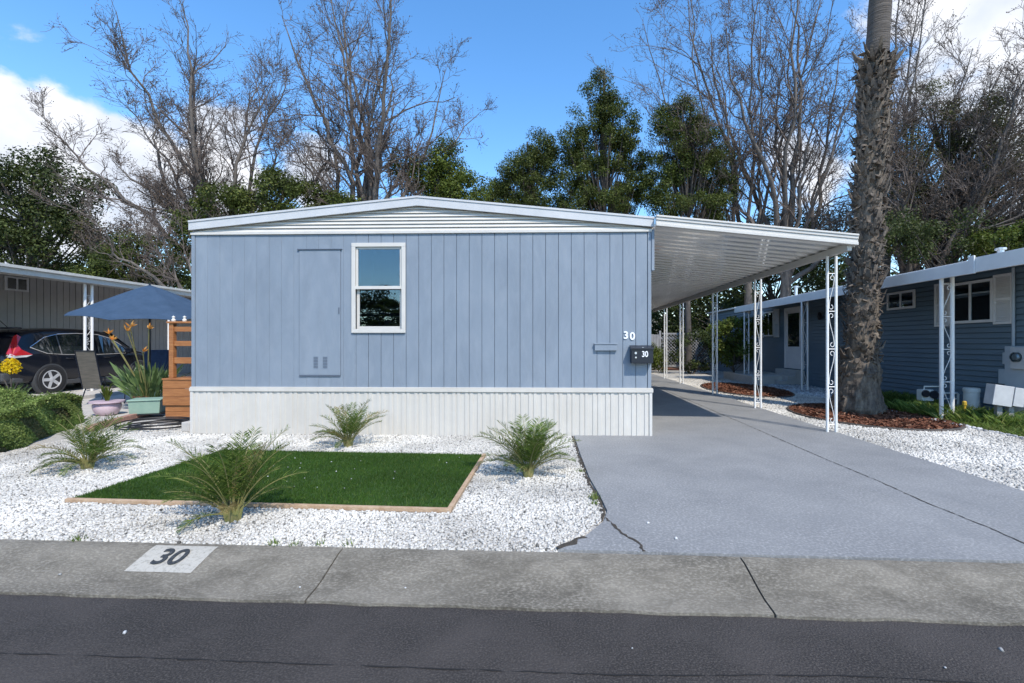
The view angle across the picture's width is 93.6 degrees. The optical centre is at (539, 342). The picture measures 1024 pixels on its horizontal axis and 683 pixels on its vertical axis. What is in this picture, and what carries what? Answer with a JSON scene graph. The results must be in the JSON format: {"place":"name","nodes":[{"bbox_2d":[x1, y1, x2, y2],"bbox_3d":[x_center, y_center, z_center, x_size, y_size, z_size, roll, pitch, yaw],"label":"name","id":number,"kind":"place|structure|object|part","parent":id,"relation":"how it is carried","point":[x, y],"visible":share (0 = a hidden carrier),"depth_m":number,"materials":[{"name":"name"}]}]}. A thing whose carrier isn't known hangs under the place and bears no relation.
{"place":"outdoors","nodes":[
{"label":"outdoors","id":0,"kind":"place"},
{"bbox_2d":[9,373,190,398],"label":"neighbour driveway","id":1,"kind":"structure","parent":0,"point":[73,389],"depth_m":13.44,"materials":[{"name":"concrete"}]},
{"bbox_2d":[0,321,144,393],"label":"parked car","id":2,"kind":"object","parent":1,"relation":"on","point":[45,358],"visible":0.66,"depth_m":12.86,"materials":[{"name":"black paint"}]},
{"bbox_3d":[-13.085,0.037,12.675,0.162,0.494,0.659,0,0,2],"label":"quarter window","id":3,"kind":"part","parent":2,"relation":"part of","materials":[{"name":"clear glass"}]},
{"bbox_3d":[-13.060,0.025,13.550,0.169,0.572,0.968,0,0,2],"label":"rear side window","id":4,"kind":"part","parent":2,"relation":"part of","materials":[{"name":"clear glass"}]},
{"bbox_3d":[-13.028,0.035,14.642,0.170,0.554,1.051,0,0,2],"label":"front side window","id":5,"kind":"part","parent":2,"relation":"part of","materials":[{"name":"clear glass"}]},
{"bbox_2d":[75,390,162,428],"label":"patio","id":6,"kind":"structure","parent":0,"point":[87,407],"depth_m":10.21,"materials":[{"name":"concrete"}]},
{"bbox_2d":[74,350,125,402],"bbox_3d":[-10.069,0.791,11.002,0.616,1.256,0.687,0,0,10],"label":"patio chair","id":7,"kind":"object","parent":6,"relation":"on","point":[90,376],"visible":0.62,"depth_m":10.76,"materials":[{"name":"grey fabric"}]},
{"bbox_2d":[88,399,124,415],"bbox_3d":[-8.510,1.275,9.433,0.550,0.280,0.550,0,0,2],"label":"flower pot","id":8,"kind":"object","parent":6,"relation":"on","point":[101,407],"visible":0.95,"depth_m":9.29,"materials":[{"name":"pink ceramic"}]},
{"bbox_2d":[100,383,112,400],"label":"strap leaf plant","id":9,"kind":"object","parent":8,"relation":"on","point":[106,393],"visible":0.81,"depth_m":9.43,"materials":[{"name":"green plant"}]},
{"bbox_2d":[64,283,190,380],"bbox_3d":[-9.312,0.000,11.481,2.828,2.840,2.799,0,0,-35],"label":"patio umbrella","id":10,"kind":"object","parent":6,"relation":"on","point":[149,301],"visible":0.83,"depth_m":10.73,"materials":[{"name":"fabric"}]},
{"bbox_2d":[126,397,165,414],"bbox_3d":[-7.851,1.262,9.616,0.550,0.305,0.480,0,0,-22],"label":"planter","id":11,"kind":"object","parent":6,"relation":"on","point":[148,406],"visible":0.77,"depth_m":9.44,"materials":[{"name":"green plastic"}]},
{"bbox_2d":[144,350,168,392],"bbox_3d":[-10.088,0.801,12.492,0.617,1.237,0.693,0,0,-18],"label":"patio chair","id":12,"kind":"object","parent":6,"relation":"on","point":[159,357],"visible":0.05,"depth_m":12.70,"materials":[{"name":"blue fabric"}]},
{"bbox_3d":[-8.623,1.280,10.391,0.320,0.270,0.320,0,0,2],"label":"flower pot","id":13,"kind":"object","parent":6,"relation":"on","visible":0},
{"bbox_2d":[106,320,190,398],"bbox_3d":[-8.504,0.469,10.339,1.804,1.890,1.227,0,0,2],"label":"bird of paradise","id":14,"kind":"object","parent":13,"relation":"in","point":[137,382],"visible":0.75,"depth_m":10.22,"materials":[{"name":"green plant"}]},
{"bbox_2d":[72,449,480,506],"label":"lawn","id":15,"kind":"structure","parent":0,"point":[417,498],"depth_m":5.00,"materials":[{"name":"green plant"}]},
{"bbox_2d":[65,453,485,512],"bbox_3d":[-2.558,1.460,5.282,3.635,0.036,2.115,0,0,2],"label":"lawn edging","id":16,"kind":"object","parent":15,"relation":"on","point":[452,504],"visible":0.95,"depth_m":4.31,"materials":[{"name":"brown wood"}]},
{"bbox_2d":[0,413,606,553],"bbox_3d":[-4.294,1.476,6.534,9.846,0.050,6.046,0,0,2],"label":"white gravel","id":17,"kind":"structure","parent":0,"point":[51,480],"depth_m":4.24,"materials":[{"name":"white gravel"}]},
{"bbox_2d":[26,410,145,475],"bbox_3d":[-5.251,1.141,5.629,1.042,0.708,1.064,0,0,-40],"label":"young date palm","id":18,"kind":"object","parent":17,"relation":"on","point":[91,448],"visible":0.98,"depth_m":5.60,"materials":[{"name":"green plant"}]},
{"bbox_2d":[85,413,163,430],"bbox_3d":[-7.503,1.425,9.160,1.172,0.090,2.368,0,0,2],"label":"brick edging","id":19,"kind":"object","parent":17,"relation":"on","point":[129,416],"visible":0.26,"depth_m":8.99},
{"bbox_2d":[113,416,189,429],"bbox_3d":[-6.556,1.414,8.455,1.663,0.116,1.154,0,0,2],"label":"garden hose","id":20,"kind":"object","parent":17,"relation":"on","point":[140,426],"visible":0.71,"depth_m":8.48,"materials":[{"name":"black rubber"}]},
{"bbox_2d":[162,321,190,416],"bbox_3d":[-6.440,0.515,9.459,1.637,1.870,0.542,0,0,2],"label":"cedar planter","id":21,"kind":"object","parent":17,"relation":"on","point":[176,396],"visible":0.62,"depth_m":9.25,"materials":[{"name":"brown wood"}]},
{"bbox_2d":[182,421,189,431],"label":"stone block","id":22,"kind":"structure","parent":17,"relation":"on","point":[185,426],"depth_m":7.93,"materials":[{"name":"stone"}]},
{"bbox_2d":[147,425,306,532],"bbox_3d":[-2.581,1.102,3.995,1.050,0.786,1.020,0,0,28],"label":"young date palm","id":23,"kind":"object","parent":17,"relation":"on","point":[244,465],"visible":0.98,"depth_m":3.92,"materials":[{"name":"green plant"}]},
{"bbox_2d":[66,468,598,546],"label":"edge weeds","id":24,"kind":"object","parent":17,"relation":"on","point":[594,497],"visible":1,"depth_m":3.56,"materials":[{"name":"plant"}]},
{"bbox_2d":[310,398,387,448],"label":"young date palm","id":25,"kind":"object","parent":17,"relation":"on","point":[354,426],"visible":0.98,"depth_m":6.78,"materials":[{"name":"green plant"}]},
{"bbox_2d":[471,414,580,477],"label":"young date palm","id":26,"kind":"object","parent":17,"relation":"on","point":[529,449],"visible":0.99,"depth_m":5.24,"materials":[{"name":"green plant"}]},
{"bbox_2d":[572,436,604,520],"bbox_3d":[0.524,1.468,5.771,0.104,0.001,3.634,0,0,0],"label":"driveway edge gap","id":27,"kind":"object","parent":17,"relation":"on","point":[602,508],"visible":0.95,"depth_m":5.05,"materials":[{"name":"concrete"}]},
{"bbox_2d":[0,594,1023,682],"bbox_3d":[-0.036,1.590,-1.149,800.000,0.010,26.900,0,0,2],"label":"road","id":28,"kind":"structure","parent":0,"point":[514,646],"depth_m":2.51,"materials":[{"name":"grey asphalt"}]},
{"bbox_2d":[14,653,978,682],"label":"road crack","id":29,"kind":"object","parent":28,"relation":"on","point":[529,671],"visible":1,"depth_m":2.31,"materials":[{"name":"black asphalt"}]},
{"bbox_2d":[0,539,1023,625],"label":"kerb","id":30,"kind":"structure","parent":28,"relation":"on","point":[978,593],"depth_m":3.08,"materials":[{"name":"concrete"}]},
{"bbox_2d":[124,545,216,572],"bbox_3d":[-2.561,1.501,3.347,0.470,0.066,0.276,0,0,2],"label":"kerb number","id":31,"kind":"object","parent":30,"relation":"on","point":[173,558],"visible":1,"depth_m":3.33,"materials":[{"name":"paint"}]},
{"bbox_2d":[58,522,1003,667],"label":"stray stones","id":32,"kind":"object","parent":28,"relation":"on","point":[675,538],"visible":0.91,"depth_m":2.62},
{"bbox_2d":[0,0,1023,315],"label":"sky","id":33,"kind":"structure","parent":0,"point":[531,54],"materials":[{"name":"blue"}]},
{"bbox_2d":[651,316,709,360],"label":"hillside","id":34,"kind":"structure","parent":0,"point":[669,342],"depth_m":47.19,"materials":[{"name":"green plant"}]},
{"bbox_2d":[651,367,715,370],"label":"soil","id":35,"kind":"structure","parent":0,"point":[673,368],"depth_m":27.17,"materials":[{"name":"brown soil"}]},
{"bbox_2d":[651,342,669,371],"bbox_3d":[4.951,0.527,24.057,3.402,2.066,1.953,0,0,2],"label":"garden bush","id":36,"kind":"object","parent":35,"relation":"on","point":[657,361],"visible":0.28,"depth_m":23.86,"materials":[{"name":"green plant"}]},
{"bbox_2d":[651,331,709,369],"bbox_3d":[5.528,0.405,26.095,7.411,2.150,0.148,0,0,2],"label":"grey fence","id":37,"kind":"object","parent":35,"relation":"on","point":[656,339],"visible":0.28,"depth_m":26.00,"materials":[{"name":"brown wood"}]},
{"bbox_2d":[635,91,742,370],"bbox_3d":[7.970,-5.825,25.601,4.719,14.620,4.470,0,0,-40],"label":"evergreen tree","id":38,"kind":"object","parent":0,"point":[683,183],"visible":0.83,"depth_m":25.12,"materials":[{"name":"green plant"}]},
{"bbox_2d":[558,374,1023,563],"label":"driveway","id":39,"kind":"structure","parent":0,"point":[697,479],"depth_m":4.59,"materials":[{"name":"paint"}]},
{"bbox_2d":[557,536,586,548],"bbox_3d":[0.239,1.456,3.503,0.294,0.001,0.082,0,0,-44],"label":"kerb gap","id":40,"kind":"object","parent":39,"relation":"on","point":[571,542],"visible":1,"depth_m":3.48,"materials":[{"name":"concrete"}]},
{"bbox_2d":[605,517,644,550],"bbox_3d":[0.641,1.454,3.679,0.058,0.001,0.679,0,0,-18],"label":"driveway crack","id":41,"kind":"object","parent":39,"relation":"on","point":[620,531],"visible":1,"depth_m":3.63,"materials":[{"name":"concrete"}]},
{"bbox_2d":[651,215,858,431],"bbox_3d":[3.547,-0.259,14.886,3.124,3.439,15.090,0,0,2],"label":"carport","id":42,"kind":"object","parent":39,"relation":"on","point":[693,258],"visible":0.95,"depth_m":8.84,"materials":[{"name":"metal"}]},
{"bbox_2d":[654,385,1023,542],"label":"driveway joint","id":43,"kind":"object","parent":39,"relation":"on","point":[883,483],"visible":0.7,"depth_m":4.70,"materials":[{"name":"concrete"}]},
{"bbox_2d":[651,371,1023,490],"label":"side gravel","id":44,"kind":"structure","parent":0,"point":[1005,447],"depth_m":7.14,"materials":[{"name":"white gravel"}]},
{"bbox_2d":[668,321,743,373],"bbox_3d":[7.930,0.205,22.742,3.583,2.638,2.156,0,0,24],"label":"dark bush","id":45,"kind":"object","parent":44,"relation":"on","point":[705,336],"visible":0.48,"depth_m":22.82,"materials":[{"name":"green plant"}]},
{"bbox_2d":[705,315,770,371],"bbox_3d":[7.889,0.161,19.237,2.500,2.660,2.019,0,0,2],"label":"leafy bush","id":46,"kind":"object","parent":44,"relation":"on","point":[728,351],"visible":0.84,"depth_m":18.83,"materials":[{"name":"green plant"}]},
{"bbox_2d":[723,371,782,384],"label":"porch slab","id":47,"kind":"structure","parent":44,"relation":"on","point":[746,377],"depth_m":17.84,"materials":[{"name":"concrete"}]},
{"bbox_2d":[764,384,833,396],"bbox_3d":[8.426,1.472,14.886,1.423,0.126,3.814,0,0,2],"label":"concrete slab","id":48,"kind":"object","parent":44,"relation":"on","point":[816,391],"visible":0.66,"depth_m":15.02,"materials":[{"name":"grey concrete"}]},
{"bbox_2d":[775,387,1023,438],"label":"border stones","id":49,"kind":"object","parent":44,"relation":"on","point":[998,432],"visible":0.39,"depth_m":8.16,"materials":[{"name":"grey stone"}]},
{"label":"mulch bed","id":50,"kind":"structure","parent":44,"relation":"on","visible":0},
{"bbox_2d":[700,382,794,397],"bbox_3d":[6.431,1.465,15.206,2.300,0.052,4.660,0,0,2],"label":"bed edging","id":51,"kind":"object","parent":50,"relation":"on","point":[750,395],"visible":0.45,"depth_m":13.48,"materials":[{"name":"grey stone"}]},
{"bbox_2d":[702,382,793,395],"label":"mulch chips","id":52,"kind":"object","parent":50,"relation":"on","point":[740,388],"visible":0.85,"depth_m":14.72,"materials":[{"name":"brown wood"}]},
{"label":"side ground","id":53,"kind":"structure","parent":0,"visible":0},
{"bbox_2d":[0,357,31,398],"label":"yellow flower plant","id":54,"kind":"object","parent":53,"relation":"on","point":[6,366],"visible":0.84,"depth_m":9.69,"materials":[{"name":"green plant"}]},
{"bbox_2d":[0,385,84,452],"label":"clipped hedge","id":55,"kind":"object","parent":53,"relation":"on","point":[25,419],"visible":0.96,"depth_m":7.33,"materials":[{"name":"green plant"}]},
{"bbox_2d":[0,142,138,272],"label":"evergreen tree","id":56,"kind":"object","parent":53,"relation":"on","point":[34,217],"visible":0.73,"depth_m":26.11,"materials":[{"name":"green plant"}]},
{"bbox_2d":[63,216,108,269],"bbox_3d":[-23.872,-2.650,25.958,2.948,8.274,2.121,0,0,2],"label":"yellowish shrub","id":57,"kind":"object","parent":53,"relation":"on","point":[83,252],"visible":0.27,"depth_m":25.65,"materials":[{"name":"green plant"}]},
{"bbox_2d":[59,228,190,289],"bbox_3d":[-19.464,-2.010,22.900,6.449,6.988,3.927,0,0,-14],"label":"evergreen shrub","id":58,"kind":"object","parent":53,"relation":"on","point":[100,267],"visible":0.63,"depth_m":22.62,"materials":[{"name":"green plant"}]},
{"bbox_2d":[64,202,190,272],"bbox_3d":[-21.022,-2.985,25.336,7.584,8.958,3.812,0,0,2],"label":"dry shrub","id":59,"kind":"object","parent":53,"relation":"on","point":[96,233],"visible":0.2,"depth_m":24.88,"materials":[{"name":"brown plant"}]},
{"bbox_2d":[25,155,235,288],"bbox_3d":[-17.480,-3.726,22.029,8.060,10.545,5.196,0,0,-33],"label":"bare tree","id":60,"kind":"object","parent":53,"relation":"on","point":[159,271],"visible":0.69,"depth_m":21.02,"materials":[{"name":"brown plant"}]},
{"bbox_2d":[22,0,357,246],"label":"bare tree","id":61,"kind":"object","parent":53,"relation":"on","point":[155,188],"visible":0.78,"depth_m":23.94,"materials":[{"name":"grey plant"}]},
{"bbox_2d":[162,162,366,263],"bbox_3d":[-12.859,-3.583,22.804,9.555,10.142,3.294,0,0,2],"label":"evergreen shrub","id":62,"kind":"object","parent":53,"relation":"on","point":[239,200],"visible":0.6,"depth_m":22.42,"materials":[{"name":"green plant"}]},
{"label":"ground","id":63,"kind":"structure","parent":0,"visible":0},
{"bbox_2d":[0,263,190,391],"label":"beige house","id":64,"kind":"structure","parent":63,"relation":"on","point":[31,297],"depth_m":15.30,"materials":[{"name":"beige metal"}]},
{"bbox_2d":[4,276,28,291],"bbox_3d":[-15.736,-1.774,14.438,0.037,0.421,0.643,0,0,2],"label":"window","id":65,"kind":"structure","parent":64,"relation":"in","point":[11,283],"depth_m":14.42,"materials":[{"name":"glass"}]},
{"bbox_2d":[251,101,432,207],"bbox_3d":[-8.832,-5.404,24.426,8.822,13.761,6.129,0,0,2],"label":"bare tree","id":66,"kind":"object","parent":63,"relation":"on","point":[412,187],"visible":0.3,"depth_m":22.88,"materials":[{"name":"grey plant"}]},
{"bbox_2d":[256,0,498,204],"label":"bare tree","id":67,"kind":"object","parent":63,"relation":"on","point":[380,139],"visible":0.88,"depth_m":23.35,"materials":[{"name":"grey plant"}]},
{"bbox_2d":[188,196,654,436],"bbox_3d":[-1.503,-0.419,14.977,7.884,3.839,14.755,0,0,2],"label":"mobile home","id":68,"kind":"object","parent":63,"relation":"on","point":[420,315],"visible":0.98,"depth_m":7.67,"materials":[{"name":"blue paint"}]},
{"bbox_2d":[351,243,405,332],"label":"window","id":69,"kind":"structure","parent":68,"relation":"in","point":[378,270],"depth_m":8.96,"materials":[{"name":"white paint"}]},
{"bbox_2d":[629,345,653,362],"bbox_3d":[1.584,0.176,7.484,0.356,0.280,0.150,0,0,2],"label":"mailbox","id":70,"kind":"object","parent":68,"relation":"attached to","point":[641,353],"visible":1,"depth_m":7.42,"materials":[{"name":"black metal"}]},
{"bbox_2d":[385,133,495,201],"bbox_3d":[-5.249,-4.638,24.965,5.850,12.242,3.084,0,0,2],"label":"light green tree","id":71,"kind":"object","parent":63,"relation":"on","point":[441,173],"visible":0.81,"depth_m":24.54,"materials":[{"name":"green plant"}]},
{"bbox_2d":[22,252,967,364],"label":"distant woods","id":72,"kind":"object","parent":63,"relation":"on","point":[722,302],"depth_m":34.86,"materials":[{"name":"green plant"}]},
{"bbox_2d":[483,125,578,208],"bbox_3d":[-0.756,-5.577,28.173,6.188,14.122,3.950,0,0,2],"label":"evergreen tree","id":73,"kind":"object","parent":63,"relation":"on","point":[531,166],"visible":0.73,"depth_m":27.40,"materials":[{"name":"green plant"}]},
{"bbox_2d":[552,65,659,214],"bbox_3d":[3.738,-7.140,27.120,6.410,17.260,4.388,0,0,2],"label":"evergreen tree","id":74,"kind":"object","parent":63,"relation":"on","point":[582,160],"visible":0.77,"depth_m":26.50,"materials":[{"name":"green plant"}]},
{"bbox_2d":[587,0,848,304],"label":"bare tree","id":75,"kind":"object","parent":63,"relation":"on","point":[752,180],"visible":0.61,"depth_m":25.59,"materials":[{"name":"brown plant"}]},
{"bbox_2d":[651,203,852,342],"bbox_3d":[13.264,-3.477,28.999,14.544,10.023,5.394,0,0,2],"label":"evergreen shrub","id":76,"kind":"object","parent":63,"relation":"on","point":[768,281],"visible":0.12,"depth_m":28.59,"materials":[{"name":"green plant"}]},
{"bbox_2d":[651,0,936,297],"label":"bare tree","id":77,"kind":"object","parent":63,"relation":"on","point":[787,215],"visible":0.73,"depth_m":25.06,"materials":[{"name":"grey plant"}]},
{"bbox_2d":[706,247,1023,417],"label":"neighbour house","id":78,"kind":"structure","parent":63,"relation":"on","point":[947,328],"depth_m":11.17,"materials":[{"name":"teal wood"}]},
{"bbox_2d":[763,311,773,335],"bbox_3d":[9.269,-0.770,19.468,0.036,1.000,0.900,0,0,2],"label":"window","id":79,"kind":"structure","parent":78,"relation":"in","point":[770,314],"depth_m":19.30,"materials":[{"name":"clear glass"}]},
{"bbox_2d":[786,309,800,368],"bbox_3d":[9.192,-0.135,17.408,0.061,2.130,1.176,0,0,2],"label":"door","id":80,"kind":"structure","parent":78,"relation":"in","point":[793,317],"depth_m":17.40,"materials":[{"name":"white wood"}]},
{"bbox_2d":[887,289,915,310],"bbox_3d":[9.035,-1.070,12.030,0.036,0.448,0.969,0,0,2],"label":"window","id":81,"kind":"structure","parent":78,"relation":"in","point":[906,299],"depth_m":11.97,"materials":[{"name":"white glass"}]},
{"bbox_2d":[949,278,992,323],"bbox_3d":[8.972,-0.852,10.014,0.036,0.871,1.056,0,0,2],"label":"window","id":82,"kind":"structure","parent":78,"relation":"in","point":[973,299],"depth_m":9.91,"materials":[{"name":"black glass"}]},
{"bbox_2d":[998,268,1023,416],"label":"electric meter","id":83,"kind":"object","parent":78,"relation":"attached to","point":[1011,374],"visible":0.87,"depth_m":8.99,"materials":[{"name":"paint"}]},
{"bbox_2d":[810,0,1021,276],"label":"bare tree","id":84,"kind":"object","parent":63,"relation":"on","point":[910,45],"visible":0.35,"depth_m":23.95,"materials":[{"name":"brown plant"}]},
{"bbox_2d":[832,200,1023,273],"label":"evergreen shrub","id":85,"kind":"object","parent":63,"relation":"on","point":[915,241],"visible":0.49,"depth_m":19.48,"materials":[{"name":"green plant"}]},
{"bbox_2d":[845,0,1023,274],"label":"bare tree","id":86,"kind":"object","parent":63,"relation":"on","point":[967,198],"visible":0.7,"depth_m":21.02,"materials":[{"name":"grey plant"}]},
{"bbox_2d":[885,75,1023,269],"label":"olive tree","id":87,"kind":"object","parent":63,"relation":"on","point":[965,146],"visible":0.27,"depth_m":22.37,"materials":[{"name":"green plant"}]},
{"bbox_2d":[961,219,1023,258],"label":"evergreen shrub","id":88,"kind":"object","parent":63,"relation":"on","point":[987,241],"visible":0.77,"depth_m":18.84,"materials":[{"name":"green plant"}]},
{"label":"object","id":89,"kind":"structure","parent":0,"visible":0},
{"bbox_2d":[917,386,959,404],"bbox_3d":[8.424,1.191,10.138,0.847,0.578,0.250,0,0,2],"label":"gas meter","id":90,"kind":"object","parent":89,"relation":"on","point":[923,394],"visible":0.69,"depth_m":10.06,"materials":[{"name":"metal"}]},
{"bbox_2d":[882,390,1023,435],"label":"grass","id":91,"kind":"structure","parent":89,"relation":"on","point":[968,415],"depth_m":8.91,"materials":[{"name":"green plant"}]},
{"bbox_2d":[962,401,966,409],"bbox_3d":[8.055,1.290,9.108,0.065,0.380,0.065,0,0,24],"label":"gas valve","id":92,"kind":"object","parent":89,"relation":"on","point":[964,403],"visible":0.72,"depth_m":9.09,"materials":[{"name":"yellow metal"}]},
{"bbox_2d":[962,387,980,409],"bbox_3d":[8.630,1.185,9.600,0.276,0.590,0.276,0,0,2],"label":"bucket","id":93,"kind":"object","parent":89,"relation":"on","point":[971,396],"visible":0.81,"depth_m":9.50,"materials":[{"name":"plastic"}]},
{"bbox_2d":[983,383,1023,417],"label":"utility pedestal","id":94,"kind":"object","parent":89,"relation":"on","point":[998,397],"visible":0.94,"depth_m":8.47,"materials":[{"name":"white metal"}]},
{"bbox_2d":[1012,387,1023,406],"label":"utility box","id":95,"kind":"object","parent":94,"relation":"in","point":[1018,397],"depth_m":8.41,"materials":[{"name":"white metal"}]},
{"label":"mulch bed","id":96,"kind":"structure","parent":0,"visible":0},
{"bbox_2d":[829,0,907,414],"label":"tall palm","id":97,"kind":"object","parent":96,"relation":"on","point":[860,372],"visible":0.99,"depth_m":9.92,"materials":[{"name":"brown plant"}]},
{"bbox_2d":[786,403,965,431],"bbox_3d":[6.609,1.465,9.747,2.700,0.052,3.560,0,0,2],"label":"bed edging","id":98,"kind":"object","parent":96,"relation":"on","point":[890,428],"visible":0.43,"depth_m":8.30,"materials":[{"name":"grey concrete"}]},
{"bbox_2d":[788,403,964,431],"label":"mulch chips","id":99,"kind":"object","parent":96,"relation":"on","point":[897,419],"visible":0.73,"depth_m":9.11,"materials":[{"name":"brown wood"}]}
]}

